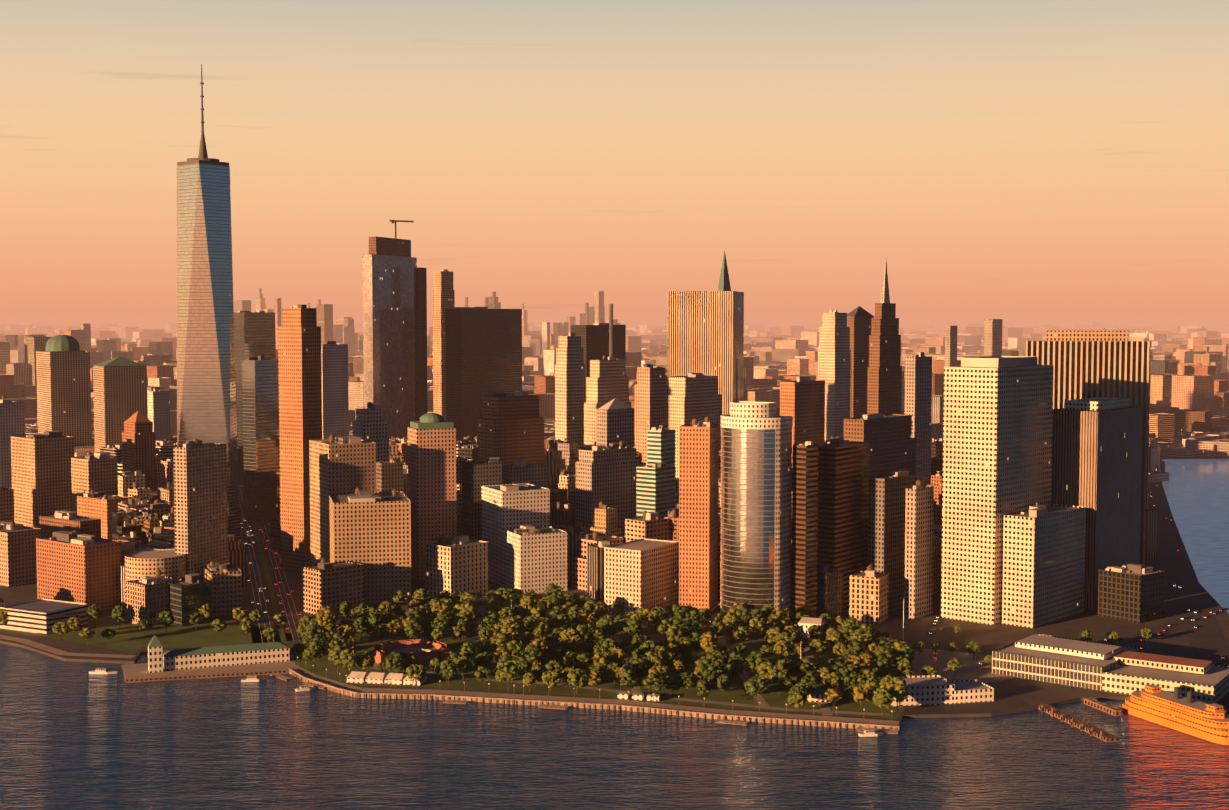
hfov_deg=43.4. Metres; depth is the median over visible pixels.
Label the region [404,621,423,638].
tree
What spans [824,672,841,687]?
tree
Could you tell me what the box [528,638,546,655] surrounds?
tree
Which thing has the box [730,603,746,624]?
tree
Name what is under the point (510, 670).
tree
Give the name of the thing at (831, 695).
tree
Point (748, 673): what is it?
park path
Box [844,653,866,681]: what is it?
tree
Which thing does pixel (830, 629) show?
tree
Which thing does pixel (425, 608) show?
tree
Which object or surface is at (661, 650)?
tree
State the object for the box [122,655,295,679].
pier pavement
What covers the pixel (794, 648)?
tree
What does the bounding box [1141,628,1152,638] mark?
tree
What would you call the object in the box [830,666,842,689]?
tree
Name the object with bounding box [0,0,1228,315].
sky
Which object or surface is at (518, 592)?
tree
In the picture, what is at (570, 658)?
tree
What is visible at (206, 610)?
tree
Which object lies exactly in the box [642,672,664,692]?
tree
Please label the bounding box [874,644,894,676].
tree
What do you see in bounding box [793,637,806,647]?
tree
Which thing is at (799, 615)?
tree
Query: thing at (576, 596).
tree
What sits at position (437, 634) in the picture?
tree
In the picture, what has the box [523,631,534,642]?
tree
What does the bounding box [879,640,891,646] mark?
tree
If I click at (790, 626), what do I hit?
tree
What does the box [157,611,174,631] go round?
tree
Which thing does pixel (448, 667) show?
tree
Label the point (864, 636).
tree
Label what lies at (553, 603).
tree
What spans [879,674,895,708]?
tree
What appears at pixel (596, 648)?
tree
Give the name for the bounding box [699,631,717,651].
tree
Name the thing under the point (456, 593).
tree
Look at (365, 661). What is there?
tree
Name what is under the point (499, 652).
tree
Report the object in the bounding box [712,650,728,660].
tree
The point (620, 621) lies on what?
tree
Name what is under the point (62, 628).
tree
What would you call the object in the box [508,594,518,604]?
tree
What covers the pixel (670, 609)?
tree
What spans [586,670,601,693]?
tree
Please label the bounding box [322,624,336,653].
tree
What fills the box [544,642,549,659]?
tree
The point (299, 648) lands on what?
tree
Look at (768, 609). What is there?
tree
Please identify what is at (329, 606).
tree
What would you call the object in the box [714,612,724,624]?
tree
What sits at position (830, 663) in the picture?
tree
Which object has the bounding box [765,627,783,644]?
tree
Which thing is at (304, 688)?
boat
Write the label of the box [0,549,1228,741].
waterfront buildings
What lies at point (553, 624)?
tree
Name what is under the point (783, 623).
tree
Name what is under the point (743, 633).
tree
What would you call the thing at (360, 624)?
tree
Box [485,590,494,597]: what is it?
tree
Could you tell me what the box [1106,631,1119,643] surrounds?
tree
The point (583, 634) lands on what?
tree
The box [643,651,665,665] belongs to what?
tree
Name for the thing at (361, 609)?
tree
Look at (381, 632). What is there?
tree
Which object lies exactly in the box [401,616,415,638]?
tree
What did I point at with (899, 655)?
tree
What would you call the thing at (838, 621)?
tree
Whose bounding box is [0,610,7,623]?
tree
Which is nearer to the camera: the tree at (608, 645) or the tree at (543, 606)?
the tree at (608, 645)
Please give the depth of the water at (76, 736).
827.11 m
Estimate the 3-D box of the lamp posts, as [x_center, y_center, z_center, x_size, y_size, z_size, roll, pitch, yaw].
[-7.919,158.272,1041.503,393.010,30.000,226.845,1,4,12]
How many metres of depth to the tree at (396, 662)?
981.19 m
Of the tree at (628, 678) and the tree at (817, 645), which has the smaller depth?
the tree at (628, 678)
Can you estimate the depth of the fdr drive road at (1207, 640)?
1337.16 m
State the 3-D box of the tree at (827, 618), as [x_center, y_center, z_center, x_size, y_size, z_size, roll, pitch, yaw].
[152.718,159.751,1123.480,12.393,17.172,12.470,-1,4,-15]
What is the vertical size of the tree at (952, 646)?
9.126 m
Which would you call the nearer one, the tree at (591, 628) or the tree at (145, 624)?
the tree at (591, 628)
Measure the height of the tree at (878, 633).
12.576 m
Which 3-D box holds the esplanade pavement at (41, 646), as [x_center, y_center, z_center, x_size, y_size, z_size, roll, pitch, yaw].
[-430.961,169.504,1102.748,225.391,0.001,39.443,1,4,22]
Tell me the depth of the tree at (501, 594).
1228.71 m
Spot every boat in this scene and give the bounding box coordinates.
[89,667,116,673]
[241,675,266,681]
[295,685,314,691]
[858,725,882,736]
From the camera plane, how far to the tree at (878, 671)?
977.11 m
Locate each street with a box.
[238,488,306,642]
[923,608,949,649]
[1096,606,1228,644]
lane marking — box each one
[238,496,267,639]
[240,490,273,640]
[240,527,262,642]
[259,521,293,639]
[263,522,299,640]
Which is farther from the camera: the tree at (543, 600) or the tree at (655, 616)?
the tree at (543, 600)
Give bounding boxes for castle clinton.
[374,639,451,665]
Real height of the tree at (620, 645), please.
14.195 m
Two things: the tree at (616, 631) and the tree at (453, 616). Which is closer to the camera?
the tree at (616, 631)
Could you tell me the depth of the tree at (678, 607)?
1154.12 m
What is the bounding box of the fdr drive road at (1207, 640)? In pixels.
[1148,482,1228,665]
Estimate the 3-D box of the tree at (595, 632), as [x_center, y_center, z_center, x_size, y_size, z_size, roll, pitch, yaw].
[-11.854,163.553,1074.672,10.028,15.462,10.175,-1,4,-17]
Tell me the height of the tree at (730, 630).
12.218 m
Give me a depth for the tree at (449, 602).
1179.96 m
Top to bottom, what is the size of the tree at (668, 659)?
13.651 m
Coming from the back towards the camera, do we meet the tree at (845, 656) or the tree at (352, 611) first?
the tree at (352, 611)
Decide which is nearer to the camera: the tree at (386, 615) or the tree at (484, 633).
the tree at (484, 633)
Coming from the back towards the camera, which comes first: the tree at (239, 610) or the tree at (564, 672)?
the tree at (239, 610)
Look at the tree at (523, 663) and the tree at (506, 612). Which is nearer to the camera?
the tree at (523, 663)
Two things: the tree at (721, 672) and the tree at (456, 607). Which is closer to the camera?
the tree at (721, 672)
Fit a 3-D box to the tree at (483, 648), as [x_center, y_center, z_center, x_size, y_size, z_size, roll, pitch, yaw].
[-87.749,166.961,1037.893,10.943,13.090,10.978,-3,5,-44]
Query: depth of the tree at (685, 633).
1078.82 m
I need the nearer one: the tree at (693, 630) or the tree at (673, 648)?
the tree at (673, 648)
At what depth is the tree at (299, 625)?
1110.04 m
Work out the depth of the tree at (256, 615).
1143.19 m
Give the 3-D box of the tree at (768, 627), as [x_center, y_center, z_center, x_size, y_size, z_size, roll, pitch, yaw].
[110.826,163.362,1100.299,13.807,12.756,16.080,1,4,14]
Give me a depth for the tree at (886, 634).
1077.32 m
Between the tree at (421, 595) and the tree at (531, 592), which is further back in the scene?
the tree at (531, 592)
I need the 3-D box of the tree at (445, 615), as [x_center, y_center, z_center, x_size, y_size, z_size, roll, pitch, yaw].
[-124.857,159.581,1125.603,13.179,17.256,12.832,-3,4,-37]
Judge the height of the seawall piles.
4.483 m
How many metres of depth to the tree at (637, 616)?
1143.32 m
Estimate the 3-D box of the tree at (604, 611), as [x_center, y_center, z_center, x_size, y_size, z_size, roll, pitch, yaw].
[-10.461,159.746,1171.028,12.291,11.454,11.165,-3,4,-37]
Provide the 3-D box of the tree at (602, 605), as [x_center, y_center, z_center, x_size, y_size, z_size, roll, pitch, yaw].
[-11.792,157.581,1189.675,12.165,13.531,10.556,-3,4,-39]
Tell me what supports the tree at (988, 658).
on the ground at (1034, 694)
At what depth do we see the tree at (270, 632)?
1099.82 m
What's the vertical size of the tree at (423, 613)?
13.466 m
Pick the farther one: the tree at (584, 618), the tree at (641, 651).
the tree at (584, 618)
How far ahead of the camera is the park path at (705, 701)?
935.49 m
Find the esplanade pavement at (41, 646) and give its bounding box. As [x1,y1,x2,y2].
[0,635,135,657]
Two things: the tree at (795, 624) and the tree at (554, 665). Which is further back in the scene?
the tree at (795, 624)
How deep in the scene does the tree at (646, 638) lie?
1075.19 m
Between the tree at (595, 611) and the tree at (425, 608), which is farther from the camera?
the tree at (425, 608)
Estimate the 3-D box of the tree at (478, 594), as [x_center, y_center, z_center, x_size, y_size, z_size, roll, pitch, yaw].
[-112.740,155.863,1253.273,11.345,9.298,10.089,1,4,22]
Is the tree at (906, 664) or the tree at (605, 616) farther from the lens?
the tree at (605, 616)
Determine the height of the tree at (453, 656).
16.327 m
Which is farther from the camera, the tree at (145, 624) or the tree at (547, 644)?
the tree at (145, 624)
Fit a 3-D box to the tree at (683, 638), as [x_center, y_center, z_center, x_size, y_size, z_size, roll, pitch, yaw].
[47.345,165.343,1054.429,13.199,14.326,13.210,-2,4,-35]
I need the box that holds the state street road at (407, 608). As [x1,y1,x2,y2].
[335,595,909,653]
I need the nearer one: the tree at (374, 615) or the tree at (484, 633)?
the tree at (484, 633)
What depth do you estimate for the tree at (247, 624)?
1108.55 m
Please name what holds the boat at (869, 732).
on the water at (76, 736)
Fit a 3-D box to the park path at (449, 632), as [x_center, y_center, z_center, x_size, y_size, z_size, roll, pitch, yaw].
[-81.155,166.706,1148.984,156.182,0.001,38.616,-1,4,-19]
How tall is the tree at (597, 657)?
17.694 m
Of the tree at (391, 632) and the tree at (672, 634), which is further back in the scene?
the tree at (391, 632)
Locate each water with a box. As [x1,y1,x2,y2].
[0,458,1228,809]
[1162,459,1228,613]
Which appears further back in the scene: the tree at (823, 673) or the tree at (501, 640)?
the tree at (501, 640)
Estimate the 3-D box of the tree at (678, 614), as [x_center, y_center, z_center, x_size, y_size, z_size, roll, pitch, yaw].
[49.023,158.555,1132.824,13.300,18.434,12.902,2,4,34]
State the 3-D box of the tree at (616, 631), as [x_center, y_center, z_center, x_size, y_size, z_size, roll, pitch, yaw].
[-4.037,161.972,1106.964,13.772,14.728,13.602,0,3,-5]
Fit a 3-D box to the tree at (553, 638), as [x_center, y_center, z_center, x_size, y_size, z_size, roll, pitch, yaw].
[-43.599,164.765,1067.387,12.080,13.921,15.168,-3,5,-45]
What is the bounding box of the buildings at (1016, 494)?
[0,64,1176,627]
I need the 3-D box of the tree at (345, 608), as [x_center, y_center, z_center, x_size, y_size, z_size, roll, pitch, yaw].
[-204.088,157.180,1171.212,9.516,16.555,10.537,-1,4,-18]
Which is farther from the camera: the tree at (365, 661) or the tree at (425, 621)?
the tree at (425, 621)
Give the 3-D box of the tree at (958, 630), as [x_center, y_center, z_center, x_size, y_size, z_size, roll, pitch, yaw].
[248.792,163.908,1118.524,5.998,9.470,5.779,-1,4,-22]
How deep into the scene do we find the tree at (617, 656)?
999.91 m
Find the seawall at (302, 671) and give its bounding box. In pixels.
[281,665,898,725]
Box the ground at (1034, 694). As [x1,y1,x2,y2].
[0,316,1228,730]
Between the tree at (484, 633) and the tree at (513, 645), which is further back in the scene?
the tree at (484, 633)
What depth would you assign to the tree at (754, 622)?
1091.96 m
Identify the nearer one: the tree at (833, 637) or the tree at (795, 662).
the tree at (795, 662)
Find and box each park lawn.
[0,617,293,652]
[294,601,902,718]
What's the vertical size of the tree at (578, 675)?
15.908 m
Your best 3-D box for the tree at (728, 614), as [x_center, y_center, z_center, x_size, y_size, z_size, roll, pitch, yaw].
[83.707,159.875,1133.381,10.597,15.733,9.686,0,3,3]
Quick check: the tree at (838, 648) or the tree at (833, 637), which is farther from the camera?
the tree at (833, 637)
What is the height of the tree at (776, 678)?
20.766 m
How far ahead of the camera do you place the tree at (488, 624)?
1099.99 m
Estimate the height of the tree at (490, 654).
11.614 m
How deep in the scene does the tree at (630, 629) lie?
1086.69 m
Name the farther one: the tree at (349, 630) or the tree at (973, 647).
the tree at (349, 630)
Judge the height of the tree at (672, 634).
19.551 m
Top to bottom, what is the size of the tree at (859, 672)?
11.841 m
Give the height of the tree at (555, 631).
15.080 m
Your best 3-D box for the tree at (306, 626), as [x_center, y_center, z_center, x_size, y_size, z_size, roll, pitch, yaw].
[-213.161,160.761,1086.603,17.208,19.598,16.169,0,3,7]
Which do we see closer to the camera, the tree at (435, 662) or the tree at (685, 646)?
the tree at (435, 662)
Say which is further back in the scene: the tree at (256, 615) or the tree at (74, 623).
the tree at (256, 615)
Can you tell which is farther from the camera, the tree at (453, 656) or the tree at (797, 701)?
the tree at (453, 656)
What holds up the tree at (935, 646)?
on the whitehall street at (937, 634)
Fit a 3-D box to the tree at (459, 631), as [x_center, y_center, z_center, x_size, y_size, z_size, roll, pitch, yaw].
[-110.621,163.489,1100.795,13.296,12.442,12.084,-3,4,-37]
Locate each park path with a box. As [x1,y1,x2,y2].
[309,642,888,715]
[414,623,599,638]
[454,606,485,653]
[473,651,874,694]
[610,634,644,699]
[709,626,769,706]
[804,641,832,714]
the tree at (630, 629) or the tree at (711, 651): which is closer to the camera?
the tree at (711, 651)
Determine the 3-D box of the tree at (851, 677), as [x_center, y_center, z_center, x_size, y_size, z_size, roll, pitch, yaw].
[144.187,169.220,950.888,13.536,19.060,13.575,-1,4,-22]
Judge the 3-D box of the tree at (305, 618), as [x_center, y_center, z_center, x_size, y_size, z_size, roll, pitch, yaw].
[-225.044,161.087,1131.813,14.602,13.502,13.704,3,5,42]
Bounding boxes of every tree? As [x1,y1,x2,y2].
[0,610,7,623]
[51,621,69,640]
[67,617,80,629]
[79,626,94,644]
[87,604,101,627]
[101,628,115,642]
[111,605,126,628]
[136,619,152,635]
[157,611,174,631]
[188,612,204,629]
[198,603,214,623]
[210,618,226,631]
[232,607,247,627]
[240,617,253,639]
[249,609,262,629]
[262,627,278,638]
[273,614,286,628]
[290,643,305,656]
[297,621,308,633]
[298,615,312,622]
[299,620,323,634]
[301,632,310,643]
[302,652,315,664]
[303,623,324,642]
[304,639,323,668]
[309,637,326,660]
[316,608,335,626]
[318,605,335,612]
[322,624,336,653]
[326,631,352,666]
[328,644,345,673]
[336,624,346,635]
[339,601,351,615]
[339,619,353,626]
[340,648,358,673]
[343,625,355,645]
[348,635,356,648]
[349,606,359,619]
[352,617,368,640]
[355,613,365,618]
[356,602,369,614]
[357,653,374,669]
[366,607,382,625]
[366,625,377,638]
[375,625,385,641]
[377,662,386,672]
[378,601,392,613]
[381,611,392,622]
[384,622,400,640]
[385,651,404,672]
[388,619,402,639]
[392,604,400,614]
[393,589,408,605]
[398,610,406,617]
[399,616,405,634]
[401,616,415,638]
[403,652,420,670]
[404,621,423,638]
[405,606,423,623]
[406,664,425,680]
[409,599,420,607]
[412,588,429,605]
[420,604,432,615]
[420,616,430,626]
[421,610,431,617]
[422,627,432,639]
[429,596,442,604]
[430,598,442,604]
[430,658,441,679]
[431,601,447,616]
[431,614,451,641]
[431,627,445,641]
[434,612,451,626]
[436,605,453,614]
[440,590,451,598]
[440,659,457,685]
[444,598,454,609]
[445,653,464,677]
[449,613,457,626]
[450,591,460,599]
[451,595,459,601]
[451,625,467,642]
[452,611,471,639]
[453,603,464,612]
[455,656,472,681]
[458,602,476,622]
[460,591,472,602]
[460,641,475,658]
[465,594,480,607]
[467,623,476,631]
[471,591,482,598]
[472,610,481,620]
[473,653,490,667]
[474,665,492,685]
[476,644,491,653]
[478,627,490,644]
[479,617,497,641]
[481,611,499,622]
[484,596,493,604]
[484,651,493,660]
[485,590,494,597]
[487,598,500,607]
[490,633,510,654]
[493,588,509,607]
[493,624,502,634]
[494,647,508,661]
[495,669,505,687]
[496,653,521,690]
[498,606,513,618]
[501,616,519,634]
[507,639,524,656]
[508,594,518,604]
[509,588,524,605]
[510,633,528,645]
[512,605,525,617]
[514,616,522,627]
[515,657,527,679]
[519,595,536,615]
[520,616,536,632]
[521,644,542,664]
[522,672,535,691]
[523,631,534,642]
[525,589,536,598]
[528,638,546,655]
[529,669,541,687]
[530,607,545,622]
[530,661,542,673]
[533,626,545,638]
[534,602,547,611]
[536,621,549,634]
[539,597,550,604]
[539,636,550,655]
[540,617,559,634]
[540,670,561,690]
[542,660,562,674]
[544,582,564,601]
[544,634,558,644]
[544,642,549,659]
[546,642,565,660]
[547,595,557,609]
[549,605,562,616]
[552,628,561,637]
[556,613,573,627]
[556,626,569,630]
[558,592,575,606]
[558,628,581,650]
[560,607,568,614]
[560,666,575,687]
[562,602,574,607]
[562,664,571,681]
[563,651,576,668]
[567,668,588,693]
[568,605,585,630]
[571,594,579,603]
[573,652,591,670]
[576,624,591,651]
[577,594,593,606]
[578,613,593,624]
[583,643,593,651]
[584,600,600,619]
[584,624,594,632]
[586,662,610,690]
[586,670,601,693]
[590,652,608,669]
[591,629,602,638]
[591,634,606,648]
[592,644,603,654]
[594,601,605,608]
[596,608,607,618]
[599,614,611,619]
[599,617,616,637]
[599,623,617,635]
[600,638,616,655]
[607,662,621,682]
[608,647,624,665]
[609,666,627,689]
[611,602,625,615]
[613,613,629,637]
[616,642,627,653]
[619,669,636,690]
[622,637,631,647]
[623,618,641,638]
[626,611,637,619]
[628,654,649,665]
[630,641,643,651]
[630,661,649,682]
[631,613,641,623]
[632,633,643,643]
[632,647,646,655]
[635,608,643,619]
[642,608,653,627]
[642,635,651,642]
[642,640,657,652]
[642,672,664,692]
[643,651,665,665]
[647,610,662,630]
[648,666,670,680]
[650,663,663,667]
[651,646,668,655]
[653,606,668,625]
[657,618,672,643]
[663,675,681,694]
[664,652,676,671]
[666,625,682,642]
[667,643,678,664]
[668,618,689,633]
[669,604,682,614]
[670,605,687,616]
[673,609,689,623]
[673,661,684,673]
[674,640,691,659]
[675,637,693,650]
[679,671,694,694]
[680,654,692,664]
[681,627,688,637]
[685,608,703,624]
[688,607,699,616]
[688,620,702,632]
[688,628,702,638]
[689,631,702,658]
[693,667,708,678]
[695,656,707,666]
[697,658,716,682]
[697,680,710,704]
[699,608,711,620]
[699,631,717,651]
[706,648,720,655]
[706,654,726,681]
[710,620,724,642]
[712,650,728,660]
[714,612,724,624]
[716,668,729,678]
[717,674,730,697]
[720,646,731,655]
[721,612,735,620]
[722,615,739,639]
[725,625,738,641]
[727,652,745,683]
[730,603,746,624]
[733,626,751,641]
[734,642,746,652]
[735,608,750,625]
[744,676,767,702]
[745,608,765,622]
[745,650,765,673]
[749,617,764,644]
[756,661,773,690]
[760,604,775,625]
[760,645,774,657]
[763,625,775,637]
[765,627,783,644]
[765,658,775,665]
[767,609,788,629]
[769,663,789,695]
[773,640,789,658]
[774,659,797,677]
[775,631,790,656]
[777,607,792,629]
[782,677,793,686]
[784,625,796,629]
[784,627,800,644]
[784,653,803,675]
[785,685,795,693]
[787,693,806,712]
[788,622,797,629]
[788,659,799,678]
[789,643,804,654]
[789,685,809,698]
[792,612,808,621]
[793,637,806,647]
[796,657,818,674]
[796,670,817,685]
[796,677,815,693]
[807,624,818,636]
[808,639,824,657]
[813,631,823,640]
[817,613,832,624]
[817,667,832,688]
[823,623,831,628]
[824,659,838,668]
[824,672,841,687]
[824,688,842,706]
[825,630,841,653]
[826,627,840,641]
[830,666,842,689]
[831,616,845,625]
[831,661,847,682]
[833,643,845,656]
[838,625,855,648]
[838,649,852,663]
[838,665,858,685]
[841,621,856,643]
[842,617,859,629]
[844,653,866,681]
[844,685,854,701]
[847,640,866,654]
[847,648,859,656]
[851,628,871,646]
[851,686,868,708]
[855,669,862,685]
[857,668,879,699]
[860,624,875,652]
[860,653,872,668]
[868,643,879,664]
[870,629,881,642]
[870,667,883,676]
[872,686,892,715]
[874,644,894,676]
[876,636,893,644]
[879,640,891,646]
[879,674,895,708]
[880,632,889,637]
[886,677,907,712]
[891,641,910,652]
[892,650,908,676]
[898,658,912,675]
[901,645,914,659]
[902,669,914,675]
[913,641,924,652]
[921,666,937,674]
[931,643,938,651]
[947,658,960,672]
[948,642,956,650]
[954,625,961,633]
[966,641,979,659]
[984,655,991,662]
[1080,629,1091,640]
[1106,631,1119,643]
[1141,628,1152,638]
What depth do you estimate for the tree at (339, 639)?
1022.24 m
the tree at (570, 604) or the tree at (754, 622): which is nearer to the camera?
the tree at (754, 622)
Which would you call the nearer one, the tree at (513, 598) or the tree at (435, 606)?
the tree at (435, 606)
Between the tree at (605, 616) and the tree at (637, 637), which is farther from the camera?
the tree at (605, 616)
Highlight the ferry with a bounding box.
[1122,684,1228,744]
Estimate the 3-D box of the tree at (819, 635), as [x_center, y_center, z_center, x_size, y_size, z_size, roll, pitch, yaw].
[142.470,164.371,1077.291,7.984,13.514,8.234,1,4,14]
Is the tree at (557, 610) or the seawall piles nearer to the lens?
the seawall piles
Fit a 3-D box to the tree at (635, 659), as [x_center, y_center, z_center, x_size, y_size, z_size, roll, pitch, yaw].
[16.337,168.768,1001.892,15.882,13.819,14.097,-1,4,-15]
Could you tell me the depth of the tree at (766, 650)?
1043.14 m
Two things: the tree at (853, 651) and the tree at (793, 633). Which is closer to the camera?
the tree at (853, 651)
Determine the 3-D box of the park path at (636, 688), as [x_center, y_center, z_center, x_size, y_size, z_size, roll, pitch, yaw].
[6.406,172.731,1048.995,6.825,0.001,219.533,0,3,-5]
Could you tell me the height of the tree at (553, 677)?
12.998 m
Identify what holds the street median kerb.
on the street at (295, 597)
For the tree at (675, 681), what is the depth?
947.46 m
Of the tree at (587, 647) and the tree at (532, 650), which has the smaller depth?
the tree at (532, 650)
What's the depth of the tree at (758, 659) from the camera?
975.17 m
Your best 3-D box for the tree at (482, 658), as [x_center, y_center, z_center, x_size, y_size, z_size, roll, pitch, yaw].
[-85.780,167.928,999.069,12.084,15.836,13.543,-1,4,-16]
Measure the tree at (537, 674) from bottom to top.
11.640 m
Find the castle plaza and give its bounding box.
[370,651,458,670]
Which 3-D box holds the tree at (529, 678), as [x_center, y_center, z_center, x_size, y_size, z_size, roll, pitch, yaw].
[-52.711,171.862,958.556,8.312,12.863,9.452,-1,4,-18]
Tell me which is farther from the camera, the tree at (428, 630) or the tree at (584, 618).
the tree at (584, 618)
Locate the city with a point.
(1190, 419)
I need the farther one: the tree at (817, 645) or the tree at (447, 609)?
the tree at (447, 609)
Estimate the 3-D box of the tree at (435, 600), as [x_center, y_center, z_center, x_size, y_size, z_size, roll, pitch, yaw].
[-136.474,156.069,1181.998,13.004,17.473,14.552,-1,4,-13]
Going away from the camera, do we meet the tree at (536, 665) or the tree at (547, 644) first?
the tree at (536, 665)
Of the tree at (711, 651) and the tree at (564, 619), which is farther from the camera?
the tree at (564, 619)
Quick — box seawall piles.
[288,670,898,733]
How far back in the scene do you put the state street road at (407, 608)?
1200.69 m
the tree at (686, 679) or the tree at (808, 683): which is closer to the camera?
the tree at (808, 683)
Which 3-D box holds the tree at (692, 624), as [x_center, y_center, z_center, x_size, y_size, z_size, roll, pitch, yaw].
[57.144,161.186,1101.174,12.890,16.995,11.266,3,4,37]
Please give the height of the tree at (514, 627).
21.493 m
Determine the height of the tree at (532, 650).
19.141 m
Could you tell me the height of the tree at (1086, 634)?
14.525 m
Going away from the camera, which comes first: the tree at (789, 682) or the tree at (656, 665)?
the tree at (789, 682)
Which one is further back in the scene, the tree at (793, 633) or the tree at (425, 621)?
the tree at (425, 621)
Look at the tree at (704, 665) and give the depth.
955.22 m
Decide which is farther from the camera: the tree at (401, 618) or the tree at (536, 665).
the tree at (401, 618)
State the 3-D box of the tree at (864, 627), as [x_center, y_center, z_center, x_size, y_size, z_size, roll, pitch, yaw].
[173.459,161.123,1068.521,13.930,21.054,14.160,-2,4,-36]
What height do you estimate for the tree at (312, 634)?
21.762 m
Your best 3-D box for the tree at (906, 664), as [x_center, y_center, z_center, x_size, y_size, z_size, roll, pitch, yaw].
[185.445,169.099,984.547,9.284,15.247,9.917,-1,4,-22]
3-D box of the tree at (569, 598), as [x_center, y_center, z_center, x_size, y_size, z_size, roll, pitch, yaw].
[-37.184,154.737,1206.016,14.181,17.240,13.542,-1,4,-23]
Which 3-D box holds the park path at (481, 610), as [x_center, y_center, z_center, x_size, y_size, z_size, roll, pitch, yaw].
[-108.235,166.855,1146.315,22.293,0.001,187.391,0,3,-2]
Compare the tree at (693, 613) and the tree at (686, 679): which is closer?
the tree at (686, 679)
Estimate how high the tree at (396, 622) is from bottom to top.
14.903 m
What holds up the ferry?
on the water at (76, 736)
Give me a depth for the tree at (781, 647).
1040.90 m
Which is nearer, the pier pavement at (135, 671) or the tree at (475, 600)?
the pier pavement at (135, 671)
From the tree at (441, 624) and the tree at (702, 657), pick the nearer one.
the tree at (702, 657)
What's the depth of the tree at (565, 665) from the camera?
983.43 m
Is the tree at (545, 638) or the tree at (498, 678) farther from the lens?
the tree at (545, 638)
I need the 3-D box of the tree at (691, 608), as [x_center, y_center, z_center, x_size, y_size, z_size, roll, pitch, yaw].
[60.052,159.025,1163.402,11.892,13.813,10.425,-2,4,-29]
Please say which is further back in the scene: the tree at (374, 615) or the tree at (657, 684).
the tree at (374, 615)
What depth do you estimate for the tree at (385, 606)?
1170.51 m
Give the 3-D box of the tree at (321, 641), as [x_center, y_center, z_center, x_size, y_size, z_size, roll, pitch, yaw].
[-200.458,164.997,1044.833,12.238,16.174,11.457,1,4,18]
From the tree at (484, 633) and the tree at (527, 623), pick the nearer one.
the tree at (484, 633)
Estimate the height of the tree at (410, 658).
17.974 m
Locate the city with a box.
[0,288,1228,482]
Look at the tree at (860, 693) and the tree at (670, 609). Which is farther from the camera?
the tree at (670, 609)
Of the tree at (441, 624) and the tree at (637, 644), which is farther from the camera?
the tree at (441, 624)
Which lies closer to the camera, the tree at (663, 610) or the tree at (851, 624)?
the tree at (851, 624)
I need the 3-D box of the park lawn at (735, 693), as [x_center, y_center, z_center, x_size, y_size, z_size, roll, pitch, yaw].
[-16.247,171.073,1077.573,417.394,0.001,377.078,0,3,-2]
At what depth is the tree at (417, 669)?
972.62 m
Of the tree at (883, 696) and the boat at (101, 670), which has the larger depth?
the boat at (101, 670)
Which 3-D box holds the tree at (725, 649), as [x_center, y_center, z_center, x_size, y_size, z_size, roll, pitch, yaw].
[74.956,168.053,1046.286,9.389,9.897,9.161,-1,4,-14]
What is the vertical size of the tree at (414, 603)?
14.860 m
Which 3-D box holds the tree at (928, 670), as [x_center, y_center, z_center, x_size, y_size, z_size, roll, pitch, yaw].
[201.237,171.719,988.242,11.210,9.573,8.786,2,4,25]
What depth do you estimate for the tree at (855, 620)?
1105.68 m
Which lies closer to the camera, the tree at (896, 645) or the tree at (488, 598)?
the tree at (896, 645)
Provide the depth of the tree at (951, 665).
993.81 m
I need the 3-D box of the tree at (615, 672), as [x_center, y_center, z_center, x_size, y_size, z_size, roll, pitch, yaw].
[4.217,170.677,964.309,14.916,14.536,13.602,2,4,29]
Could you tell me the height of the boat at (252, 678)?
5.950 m
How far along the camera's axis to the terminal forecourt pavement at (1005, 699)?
923.81 m
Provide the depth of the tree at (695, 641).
1048.65 m
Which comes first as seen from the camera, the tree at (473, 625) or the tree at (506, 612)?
the tree at (473, 625)
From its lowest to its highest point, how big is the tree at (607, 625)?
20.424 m
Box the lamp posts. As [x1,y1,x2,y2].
[297,599,903,715]
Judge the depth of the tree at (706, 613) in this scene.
1154.83 m
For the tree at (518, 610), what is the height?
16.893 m
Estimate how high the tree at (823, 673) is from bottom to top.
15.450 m
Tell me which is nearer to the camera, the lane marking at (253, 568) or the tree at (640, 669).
the tree at (640, 669)
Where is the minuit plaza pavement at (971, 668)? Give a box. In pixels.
[895,649,1016,682]
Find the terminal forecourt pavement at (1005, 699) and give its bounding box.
[904,673,1029,714]
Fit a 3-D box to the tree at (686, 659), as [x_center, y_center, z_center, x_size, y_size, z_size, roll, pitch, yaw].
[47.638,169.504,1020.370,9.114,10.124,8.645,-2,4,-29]
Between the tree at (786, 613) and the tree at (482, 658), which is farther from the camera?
the tree at (786, 613)
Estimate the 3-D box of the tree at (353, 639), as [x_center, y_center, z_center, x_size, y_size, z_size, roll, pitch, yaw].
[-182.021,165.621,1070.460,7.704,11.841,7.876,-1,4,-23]
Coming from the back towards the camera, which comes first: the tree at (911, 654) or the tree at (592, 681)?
the tree at (911, 654)
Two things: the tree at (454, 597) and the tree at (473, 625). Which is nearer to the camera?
the tree at (473, 625)
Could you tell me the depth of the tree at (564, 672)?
966.86 m
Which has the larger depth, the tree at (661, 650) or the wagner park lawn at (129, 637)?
the wagner park lawn at (129, 637)
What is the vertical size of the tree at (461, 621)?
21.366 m
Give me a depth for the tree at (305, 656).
1031.39 m
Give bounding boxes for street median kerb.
[251,520,286,641]

